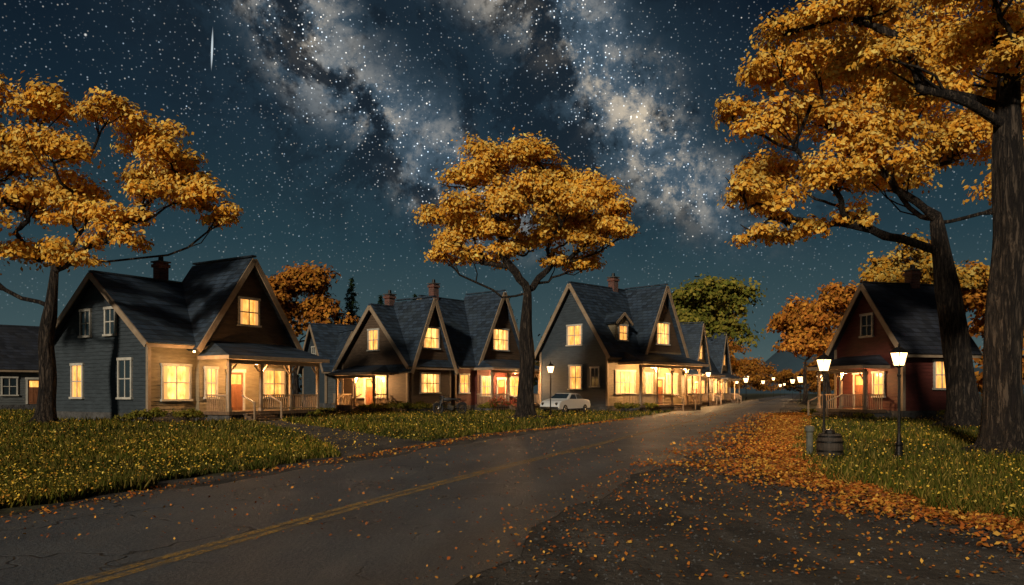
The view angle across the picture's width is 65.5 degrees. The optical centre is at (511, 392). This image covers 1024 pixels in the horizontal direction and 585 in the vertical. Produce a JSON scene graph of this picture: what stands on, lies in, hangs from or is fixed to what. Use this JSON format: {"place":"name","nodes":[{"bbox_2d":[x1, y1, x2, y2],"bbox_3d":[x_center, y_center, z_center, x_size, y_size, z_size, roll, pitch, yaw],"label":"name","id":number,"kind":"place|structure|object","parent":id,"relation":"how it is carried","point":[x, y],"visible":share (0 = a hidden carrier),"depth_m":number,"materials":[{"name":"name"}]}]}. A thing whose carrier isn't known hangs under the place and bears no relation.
{"place":"outdoors","nodes":[
{"label":"outdoors","id":0,"kind":"place"},
{"bbox_2d":[254,420,461,463],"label":"driveway","id":1,"kind":"structure","parent":0,"point":[382,444],"depth_m":23.24,"materials":[{"name":"gravel"}]},
{"bbox_2d":[0,394,798,584],"bbox_3d":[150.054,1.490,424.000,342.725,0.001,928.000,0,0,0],"label":"road","id":2,"kind":"structure","parent":0,"point":[384,553],"depth_m":9.56,"materials":[{"name":"asphalt"}]},
{"bbox_2d":[60,403,757,584],"bbox_3d":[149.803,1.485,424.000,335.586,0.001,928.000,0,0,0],"label":"line","id":3,"kind":"object","parent":2,"relation":"on","point":[211,544],"visible":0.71,"depth_m":8.72,"materials":[{"name":"yellow paint"}]},
{"bbox_2d":[79,402,762,584],"bbox_3d":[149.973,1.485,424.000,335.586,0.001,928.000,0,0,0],"label":"line","id":4,"kind":"object","parent":2,"relation":"on","point":[268,532],"visible":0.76,"depth_m":9.09,"materials":[{"name":"yellow paint"}]},
{"bbox_2d":[0,394,1023,522],"bbox_3d":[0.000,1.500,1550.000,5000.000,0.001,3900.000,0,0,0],"label":"ground","id":5,"kind":"structure","parent":0,"point":[16,509],"depth_m":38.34,"materials":[{"name":"green plant"}]},
{"bbox_2d":[0,324,38,409],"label":"farmhouse","id":6,"kind":"object","parent":5,"relation":"on","point":[19,374],"visible":0.23,"depth_m":68.12,"materials":[{"name":"grey"}]},
{"bbox_2d":[0,376,18,395],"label":"window frames","id":7,"kind":"structure","parent":6,"relation":"in","point":[1,377],"depth_m":67.22,"materials":[{"name":"white paint"}]},
{"bbox_2d":[3,378,15,394],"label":"window","id":8,"kind":"structure","parent":6,"relation":"in","point":[5,380],"depth_m":67.25,"materials":[{"name":"black glass"}]},
{"bbox_2d":[28,379,38,403],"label":"door","id":9,"kind":"structure","parent":6,"relation":"in","point":[32,391],"depth_m":68.29,"materials":[{"name":"brown wood"}]},
{"bbox_2d":[0,70,243,423],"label":"maple tree","id":10,"kind":"object","parent":5,"relation":"on","point":[162,149],"visible":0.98,"depth_m":37.46,"materials":[{"name":"orange plant"}]},
{"bbox_2d":[114,413,138,420],"bbox_3d":[-19.153,1.276,39.519,1.284,0.572,1.143,0,0,0],"label":"bush","id":11,"kind":"object","parent":5,"relation":"on","point":[124,416],"visible":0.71,"depth_m":39.36,"materials":[{"name":"green plant"}]},
{"bbox_2d":[126,407,170,423],"bbox_3d":[-17.389,1.124,38.081,2.210,0.876,1.668,0,0,0],"label":"bush","id":12,"kind":"object","parent":5,"relation":"on","point":[152,413],"visible":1,"depth_m":37.62,"materials":[{"name":"green plant"}]},
{"bbox_2d":[170,408,207,422],"bbox_3d":[-15.638,1.125,38.528,1.662,0.874,1.679,0,0,0],"label":"bush","id":13,"kind":"object","parent":5,"relation":"on","point":[190,413],"visible":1,"depth_m":38.30,"materials":[{"name":"green plant"}]},
{"bbox_2d":[54,255,329,421],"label":"gray cottage","id":14,"kind":"structure","parent":5,"relation":"on","point":[214,339],"depth_m":42.91,"materials":[{"name":"wood"}]},
{"bbox_2d":[81,309,129,396],"label":"windows","id":15,"kind":"structure","parent":14,"relation":"in","point":[121,362],"depth_m":41.23,"materials":[{"name":"black glass"}]},
{"bbox_2d":[69,296,286,400],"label":"window frames","id":16,"kind":"structure","parent":14,"relation":"in","point":[239,298],"depth_m":42.57,"materials":[{"name":"white paint"}]},
{"bbox_2d":[231,372,242,410],"bbox_3d":[-15.267,-0.050,44.026,0.070,2.100,0.920,0,0,32],"label":"door","id":17,"kind":"structure","parent":14,"relation":"in","point":[236,389],"depth_m":44.08,"materials":[{"name":"brown wood"}]},
{"bbox_2d":[264,260,358,405],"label":"autumn tree","id":18,"kind":"object","parent":5,"relation":"on","point":[290,283],"visible":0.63,"depth_m":87.29,"materials":[{"name":"orange plant"}]},
{"bbox_2d":[297,323,356,407],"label":"gray bungalow","id":19,"kind":"object","parent":5,"relation":"on","point":[328,341],"visible":0.3,"depth_m":78.84,"materials":[{"name":"wood"}]},
{"bbox_2d":[340,277,360,324],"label":"pine tree","id":20,"kind":"object","parent":5,"relation":"on","point":[351,298],"visible":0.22,"depth_m":91.78,"materials":[{"name":"green plant"}]},
{"bbox_2d":[358,402,386,411],"bbox_3d":[-10.330,1.118,59.660,2.343,0.889,1.568,0,0,32],"label":"bush","id":21,"kind":"object","parent":5,"relation":"on","point":[372,405],"visible":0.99,"depth_m":59.48,"materials":[{"name":"green plant"}]},
{"bbox_2d":[328,290,459,411],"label":"brown cottage","id":22,"kind":"structure","parent":5,"relation":"on","point":[393,350],"depth_m":61.84,"materials":[{"name":"wood"}]},
{"bbox_2d":[366,378,371,404],"bbox_3d":[-11.199,-0.050,62.722,0.920,2.100,0.070,0,0,40],"label":"door","id":23,"kind":"structure","parent":22,"relation":"in","point":[369,389],"depth_m":62.76,"materials":[{"name":"brown wood"}]},
{"bbox_2d":[352,326,440,397],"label":"window frames","id":24,"kind":"structure","parent":22,"relation":"in","point":[438,328],"depth_m":61.93,"materials":[{"name":"white paint"}]},
{"bbox_2d":[384,400,414,412],"bbox_3d":[-8.184,1.037,57.387,1.905,1.052,2.290,0,0,42],"label":"bush","id":25,"kind":"object","parent":5,"relation":"on","point":[400,404],"visible":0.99,"depth_m":57.13,"materials":[{"name":"green plant"}]},
{"bbox_2d":[405,399,432,412],"bbox_3d":[-6.955,1.040,58.142,2.877,1.045,1.855,0,0,20],"label":"bush","id":26,"kind":"object","parent":5,"relation":"on","point":[420,405],"visible":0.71,"depth_m":57.80,"materials":[{"name":"green plant"}]},
{"bbox_2d":[432,394,466,414],"bbox_3d":[-4.200,0.809,54.000,2.575,1.408,0.900,0,0,-30],"label":"motorcycle","id":27,"kind":"object","parent":5,"relation":"on","point":[450,406],"visible":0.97,"depth_m":53.85,"materials":[{"name":"metal"}]},
{"bbox_2d":[451,405,475,410],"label":"foundation","id":28,"kind":"object","parent":5,"relation":"on","point":[469,407],"visible":0.11,"depth_m":65.75,"materials":[{"name":"stone"}]},
{"bbox_2d":[451,374,453,404],"bbox_3d":[-4.767,-3.415,70.057,7.400,8.930,8.370,0,0,40],"label":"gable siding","id":29,"kind":"object","parent":28,"relation":"on","point":[452,387],"visible":0.09,"depth_m":64.67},
{"bbox_2d":[454,374,456,404],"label":"trim","id":30,"kind":"structure","parent":28,"relation":"on","point":[455,385],"depth_m":64.42,"materials":[{"name":"beige paint"}]},
{"bbox_2d":[457,369,518,404],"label":"front siding","id":31,"kind":"object","parent":28,"relation":"on","point":[472,398],"visible":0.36,"depth_m":66.16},
{"bbox_2d":[417,292,518,364],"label":"bargeboards","id":32,"kind":"object","parent":31,"relation":"on","point":[494,324],"visible":0.34,"depth_m":67.28,"materials":[{"name":"beige paint"}]},
{"bbox_2d":[418,289,519,367],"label":"roof","id":33,"kind":"structure","parent":32,"relation":"on","point":[468,320],"depth_m":67.66,"materials":[{"name":"tile"}]},
{"bbox_2d":[427,284,439,300],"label":"chimney","id":34,"kind":"object","parent":33,"relation":"on","point":[433,289],"visible":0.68,"depth_m":67.62,"materials":[{"name":"brick"}]},
{"bbox_2d":[484,302,519,359],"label":"cross gable siding","id":35,"kind":"object","parent":33,"relation":"attached to","point":[503,321],"visible":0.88,"depth_m":68.73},
{"bbox_2d":[458,328,518,396],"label":"window frames","id":36,"kind":"structure","parent":31,"relation":"on","point":[485,386],"depth_m":67.18,"materials":[{"name":"white paint"}]},
{"bbox_2d":[461,375,517,394],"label":"windows lit","id":37,"kind":"object","parent":36,"relation":"attached to","point":[512,384],"visible":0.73,"depth_m":66.89,"materials":[{"name":"yellow glass"}]},
{"bbox_2d":[460,329,518,394],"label":"curtains","id":38,"kind":"object","parent":36,"relation":"attached to","point":[488,377],"visible":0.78,"depth_m":67.17,"materials":[{"name":"beige fabric"}]},
{"bbox_2d":[495,329,505,349],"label":"windows lit","id":39,"kind":"object","parent":36,"relation":"attached to","point":[502,341],"visible":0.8,"depth_m":68.36,"materials":[{"name":"yellow glass"}]},
{"bbox_2d":[496,377,506,393],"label":"door frame","id":40,"kind":"object","parent":31,"relation":"attached to","point":[502,378],"visible":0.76,"depth_m":67.99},
{"bbox_2d":[498,379,504,403],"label":"door","id":41,"kind":"structure","parent":40,"relation":"in","point":[501,390],"depth_m":68.33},
{"bbox_2d":[474,359,539,368],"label":"porch roof","id":42,"kind":"structure","parent":31,"relation":"attached to","point":[501,363],"depth_m":66.46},
{"bbox_2d":[472,367,539,371],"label":"porch fascia","id":43,"kind":"structure","parent":42,"relation":"attached to","point":[499,368],"depth_m":65.02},
{"bbox_2d":[477,402,498,410],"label":"bush","id":44,"kind":"object","parent":5,"relation":"on","point":[485,405],"visible":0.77,"depth_m":61.59,"materials":[{"name":"green plant"}]},
{"bbox_2d":[488,396,516,405],"bbox_3d":[-0.465,0.677,61.019,3.358,1.004,1.700,0,0,-43],"label":"bush","id":45,"kind":"object","parent":5,"relation":"on","point":[495,401],"visible":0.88,"depth_m":60.30,"materials":[{"name":"green plant"}]},
{"bbox_2d":[475,404,539,409],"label":"porch floor","id":46,"kind":"structure","parent":5,"relation":"on","point":[505,406],"depth_m":65.76,"materials":[{"name":"brown wood"}]},
{"bbox_2d":[490,373,539,403],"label":"porch posts","id":47,"kind":"object","parent":46,"relation":"on","point":[508,375],"visible":0.52,"depth_m":66.30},
{"bbox_2d":[477,394,538,403],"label":"porch railing","id":48,"kind":"object","parent":47,"relation":"attached to","point":[535,398],"visible":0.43,"depth_m":65.64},
{"bbox_2d":[491,370,539,373],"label":"porch beam","id":49,"kind":"structure","parent":47,"relation":"on","point":[503,371],"depth_m":65.90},
{"bbox_2d":[0,394,1023,584],"bbox_3d":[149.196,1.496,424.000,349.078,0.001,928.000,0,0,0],"label":"dirt shoulder","id":50,"kind":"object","parent":5,"relation":"on","point":[669,570],"visible":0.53,"depth_m":8.04},
{"bbox_2d":[292,309,1023,395],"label":"distant trees","id":51,"kind":"object","parent":50,"relation":"on","point":[741,368],"visible":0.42,"depth_m":260.05,"materials":[{"name":"orange plant"}]},
{"bbox_2d":[408,433,1023,584],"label":"gravel","id":52,"kind":"structure","parent":50,"relation":"on","point":[826,560],"depth_m":7.71,"materials":[{"name":"stone"}]},
{"bbox_2d":[0,409,1023,511],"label":"lawn flowers","id":53,"kind":"object","parent":5,"relation":"on","point":[1011,505],"visible":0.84,"depth_m":17.72,"materials":[{"name":"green plant"}]},
{"bbox_2d":[1,412,1023,579],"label":"fallen leaves","id":54,"kind":"object","parent":5,"relation":"on","point":[785,428],"visible":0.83,"depth_m":12.41,"materials":[{"name":"orange plant"}]},
{"bbox_2d":[411,127,640,419],"bbox_3d":[0.477,-6.319,43.941,13.049,16.046,7.619,0,0,0],"label":"maple tree","id":55,"kind":"object","parent":5,"relation":"on","point":[569,196],"visible":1,"depth_m":43.09,"materials":[{"name":"orange plant"}]},
{"bbox_2d":[547,361,553,416],"bbox_3d":[2.250,-0.163,46.500,0.403,3.326,0.403,0,0,-23],"label":"street lamp","id":56,"kind":"object","parent":5,"relation":"on","point":[550,370],"visible":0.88,"depth_m":46.47,"materials":[{"name":"black metal"}]},
{"bbox_2d":[539,393,590,412],"bbox_3d":[3.944,0.780,58.492,1.760,1.459,4.380,0,0,38],"label":"parked car","id":57,"kind":"object","parent":5,"relation":"on","point":[564,402],"visible":0.94,"depth_m":57.67,"materials":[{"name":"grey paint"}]},
{"bbox_2d":[541,406,620,411],"bbox_3d":[8.520,1.375,67.865,9.910,0.650,7.400,0,0,-45],"label":"foundation","id":58,"kind":"object","parent":5,"relation":"on","point":[603,408],"visible":0.07,"depth_m":62.59,"materials":[{"name":"stone"}]},
{"bbox_2d":[541,291,605,405],"bbox_3d":[8.414,-3.815,67.972,7.040,9.730,9.920,0,0,45],"label":"gable siding","id":59,"kind":"object","parent":58,"relation":"on","point":[558,354],"visible":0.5,"depth_m":64.65,"materials":[{"name":"wood"}]},
{"bbox_2d":[540,352,608,405],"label":"trim","id":60,"kind":"structure","parent":58,"relation":"on","point":[607,382],"depth_m":61.96,"materials":[{"name":"beige paint"}]},
{"bbox_2d":[609,351,680,405],"bbox_3d":[8.520,-1.175,67.865,9.850,4.450,7.410,0,0,-45],"label":"front siding","id":61,"kind":"object","parent":58,"relation":"on","point":[613,366],"visible":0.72,"depth_m":64.75,"materials":[{"name":"wood"}]},
{"bbox_2d":[535,283,688,358],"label":"bargeboards","id":62,"kind":"object","parent":61,"relation":"on","point":[588,320],"visible":0.62,"depth_m":64.88,"materials":[{"name":"beige paint"}]},
{"bbox_2d":[535,281,685,360],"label":"roof","id":63,"kind":"structure","parent":62,"relation":"on","point":[640,307],"depth_m":65.79,"materials":[{"name":"tile"}]},
{"bbox_2d":[607,277,619,291],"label":"chimney","id":64,"kind":"object","parent":63,"relation":"on","point":[613,282],"visible":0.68,"depth_m":68.00,"materials":[{"name":"brick"}]},
{"bbox_2d":[607,317,628,339],"bbox_3d":[8.211,-5.090,64.461,1.700,2.380,1.802,0,0,-45],"label":"dormer siding","id":65,"kind":"object","parent":63,"relation":"on","point":[614,327],"visible":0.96,"depth_m":63.46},
{"bbox_2d":[604,312,630,324],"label":"dormer roof","id":66,"kind":"structure","parent":65,"relation":"on","point":[611,318],"depth_m":63.69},
{"bbox_2d":[649,299,680,352],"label":"cross gable siding","id":67,"kind":"object","parent":63,"relation":"attached to","point":[665,316],"visible":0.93,"depth_m":67.25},
{"bbox_2d":[565,321,678,394],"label":"window frames","id":68,"kind":"structure","parent":61,"relation":"on","point":[627,340],"depth_m":64.18,"materials":[{"name":"white paint"}]},
{"bbox_2d":[591,368,597,385],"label":"dark windows","id":69,"kind":"structure","parent":68,"relation":"attached to","point":[596,376],"depth_m":62.77,"materials":[{"name":"black glass"}]},
{"bbox_2d":[570,326,625,388],"bbox_3d":[6.839,-2.825,64.050,4.726,5.050,0.844,0,0,8],"label":"windows lit","id":70,"kind":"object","parent":68,"relation":"attached to","point":[623,331],"visible":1,"depth_m":64.15,"materials":[{"name":"yellow glass"}]},
{"bbox_2d":[568,323,676,393],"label":"curtains","id":71,"kind":"object","parent":68,"relation":"attached to","point":[617,380],"visible":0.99,"depth_m":64.52,"materials":[{"name":"beige fabric"}]},
{"bbox_2d":[619,323,674,393],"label":"windows lit","id":72,"kind":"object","parent":68,"relation":"attached to","point":[661,336],"visible":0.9,"depth_m":65.47,"materials":[{"name":"yellow glass"}]},
{"bbox_2d":[658,379,662,393],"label":"door","id":73,"kind":"structure","parent":61,"relation":"in","point":[660,389],"depth_m":66.44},
{"bbox_2d":[618,352,705,363],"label":"porch roof","id":74,"kind":"structure","parent":61,"relation":"attached to","point":[638,356],"depth_m":63.90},
{"bbox_2d":[618,361,708,366],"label":"porch fascia","id":75,"kind":"structure","parent":74,"relation":"attached to","point":[669,363],"depth_m":62.68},
{"bbox_2d":[613,401,640,411],"bbox_3d":[8.727,1.107,60.159,2.190,0.910,1.380,0,0,0],"label":"bush","id":76,"kind":"object","parent":5,"relation":"on","point":[618,405],"visible":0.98,"depth_m":60.00,"materials":[{"name":"green plant"}]},
{"bbox_2d":[621,406,699,411],"bbox_3d":[12.257,1.440,65.012,8.500,0.520,1.880,0,0,-45],"label":"porch base","id":77,"kind":"object","parent":5,"relation":"on","point":[632,409],"visible":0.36,"depth_m":62.44,"materials":[{"name":"wood"}]},
{"bbox_2d":[638,404,701,411],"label":"porch floor","id":78,"kind":"structure","parent":5,"relation":"on","point":[669,406],"depth_m":64.09,"materials":[{"name":"brown wood"}]},
{"bbox_2d":[639,367,701,404],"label":"porch posts","id":79,"kind":"object","parent":78,"relation":"on","point":[656,370],"visible":0.94,"depth_m":64.28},
{"bbox_2d":[622,394,699,410],"bbox_3d":[12.698,0.805,64.570,8.560,1.390,2.930,0,0,-45],"label":"porch railing","id":80,"kind":"object","parent":79,"relation":"attached to","point":[661,398],"visible":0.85,"depth_m":63.17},
{"bbox_2d":[639,364,701,368],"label":"porch beam","id":81,"kind":"structure","parent":79,"relation":"on","point":[668,366],"depth_m":63.91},
{"bbox_2d":[673,406,694,410],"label":"steps","id":82,"kind":"structure","parent":5,"relation":"on","point":[679,408],"depth_m":64.17,"materials":[{"name":"brown wood"}]},
{"bbox_2d":[688,401,720,405],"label":"porch floor","id":83,"kind":"structure","parent":5,"relation":"on","point":[705,402],"depth_m":89.57,"materials":[{"name":"brown wood"}]},
{"bbox_2d":[706,378,720,400],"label":"porch posts","id":84,"kind":"object","parent":83,"relation":"on","point":[713,388],"visible":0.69,"depth_m":92.43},
{"bbox_2d":[688,393,721,405],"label":"porch railing","id":85,"kind":"object","parent":84,"relation":"attached to","point":[716,396],"visible":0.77,"depth_m":89.98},
{"bbox_2d":[671,273,767,347],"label":"oak tree","id":86,"kind":"object","parent":5,"relation":"on","point":[713,304],"visible":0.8,"depth_m":118.30,"materials":[{"name":"green plant"}]},
{"bbox_2d":[715,399,739,402],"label":"porch floor","id":87,"kind":"structure","parent":5,"relation":"on","point":[727,400],"depth_m":111.34,"materials":[{"name":"brown wood"}]},
{"bbox_2d":[724,381,739,399],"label":"porch posts","id":88,"kind":"object","parent":87,"relation":"on","point":[730,389],"visible":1,"depth_m":112.21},
{"bbox_2d":[721,393,739,402],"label":"porch railing","id":89,"kind":"object","parent":88,"relation":"attached to","point":[737,395],"visible":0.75,"depth_m":111.99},
{"bbox_2d":[765,299,835,403],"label":"autumn tree","id":90,"kind":"object","parent":5,"relation":"on","point":[778,322],"visible":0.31,"depth_m":101.78,"materials":[{"name":"orange plant"}]},
{"bbox_2d":[805,425,814,453],"bbox_3d":[6.950,1.135,18.600,0.220,0.730,0.220,0,0,0],"label":"bollard","id":91,"kind":"object","parent":5,"relation":"on","point":[809,430],"visible":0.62,"depth_m":18.53,"materials":[{"name":"metal"}]},
{"bbox_2d":[776,279,856,407],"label":"autumn tree","id":92,"kind":"object","parent":5,"relation":"on","point":[817,317],"visible":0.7,"depth_m":73.42,"materials":[{"name":"orange plant"}]},
{"bbox_2d":[815,351,832,432],"bbox_3d":[7.950,0.215,20.300,0.310,2.570,0.310,0,0,-23],"label":"street lamp","id":93,"kind":"object","parent":5,"relation":"on","point":[823,357],"visible":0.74,"depth_m":20.27,"materials":[{"name":"black metal"}]},
{"bbox_2d":[816,429,843,459],"bbox_3d":[7.100,1.160,17.800,0.586,0.680,0.586,0,0,0],"label":"barrel","id":94,"kind":"object","parent":5,"relation":"on","point":[830,441],"visible":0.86,"depth_m":17.58,"materials":[{"name":"brown wood"}]},
{"bbox_2d":[853,412,874,418],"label":"bush","id":95,"kind":"object","parent":5,"relation":"on","point":[858,414],"visible":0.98,"depth_m":44.03,"materials":[{"name":"green plant"}]},
{"bbox_2d":[712,0,1023,428],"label":"maple tree","id":96,"kind":"object","parent":5,"relation":"on","point":[869,139],"visible":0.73,"depth_m":33.41,"materials":[{"name":"orange plant"}]},
{"bbox_2d":[749,0,1023,455],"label":"oak tree","id":97,"kind":"object","parent":5,"relation":"on","point":[900,61],"visible":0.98,"depth_m":19.35,"materials":[{"name":"orange plant"}]},
{"bbox_2d":[807,264,982,418],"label":"red cottage","id":98,"kind":"structure","parent":5,"relation":"on","point":[880,321],"depth_m":46.68,"materials":[{"name":"wood"}]},
{"bbox_2d":[855,374,862,408],"bbox_3d":[21.141,-0.050,48.367,0.070,2.100,0.920,0,0,-15],"label":"door","id":99,"kind":"structure","parent":98,"relation":"in","point":[858,388],"depth_m":48.45,"materials":[{"name":"brown wood"}]},
{"bbox_2d":[862,315,870,335],"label":"window","id":100,"kind":"structure","parent":98,"relation":"in","point":[869,316],"depth_m":47.91,"materials":[{"name":"black glass"}]},
{"bbox_2d":[859,312,945,397],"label":"window frames","id":101,"kind":"structure","parent":98,"relation":"in","point":[866,314],"depth_m":46.79,"materials":[{"name":"white paint"}]},
{"bbox_2d":[889,343,909,458],"bbox_3d":[8.650,0.190,17.800,0.310,2.620,0.310,0,0,-23],"label":"street lamp","id":102,"kind":"object","parent":5,"relation":"on","point":[898,349],"visible":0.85,"depth_m":17.77,"materials":[{"name":"black metal"}]},
{"bbox_2d":[856,228,989,293],"bbox_3d":[29.624,-5.244,58.429,9.563,13.955,11.006,0,0,0],"label":"autumn tree","id":103,"kind":"object","parent":5,"relation":"on","point":[882,269],"visible":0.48,"depth_m":56.65,"materials":[{"name":"orange plant"}]},
{"bbox_2d":[958,261,1023,337],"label":"autumn tree","id":104,"kind":"object","parent":5,"relation":"on","point":[973,300],"visible":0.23,"depth_m":58.71,"materials":[{"name":"orange plant"}]},
{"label":"foundation","id":105,"kind":"object","parent":5,"relation":"on","visible":0},
{"bbox_2d":[710,378,727,399],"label":"front siding","id":106,"kind":"object","parent":105,"relation":"on","point":[717,384],"visible":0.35,"depth_m":113.43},
{"bbox_2d":[721,334,731,374],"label":"bargeboards","id":107,"kind":"object","parent":106,"relation":"on","point":[724,355],"visible":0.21,"depth_m":115.01,"materials":[{"name":"beige paint"}]},
{"bbox_2d":[706,332,730,373],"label":"roof","id":108,"kind":"structure","parent":107,"relation":"on","point":[716,346],"depth_m":114.87,"materials":[{"name":"tile"}]},
{"bbox_2d":[0,0,1023,376],"label":"sky","id":109,"kind":"structure","parent":0,"point":[328,122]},
{"bbox_2d":[292,350,1023,393],"bbox_3d":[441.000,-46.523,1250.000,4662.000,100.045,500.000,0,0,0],"label":"hills","id":110,"kind":"structure","parent":0,"point":[783,360],"depth_m":1100.05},
{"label":"foundation","id":111,"kind":"object","parent":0,"visible":0},
{"bbox_2d":[681,370,705,401],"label":"front siding","id":112,"kind":"object","parent":111,"relation":"on","point":[694,378],"visible":0.2,"depth_m":91.09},
{"bbox_2d":[681,323,710,370],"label":"bargeboards","id":113,"kind":"object","parent":112,"relation":"on","point":[703,329],"visible":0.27,"depth_m":93.33,"materials":[{"name":"beige paint"}]},
{"bbox_2d":[680,322,709,369],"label":"roof","id":114,"kind":"structure","parent":113,"relation":"on","point":[692,334],"depth_m":93.11,"materials":[{"name":"tile"}]},
{"bbox_2d":[688,369,721,374],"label":"porch roof","id":115,"kind":"structure","parent":112,"relation":"attached to","point":[693,371],"depth_m":89.59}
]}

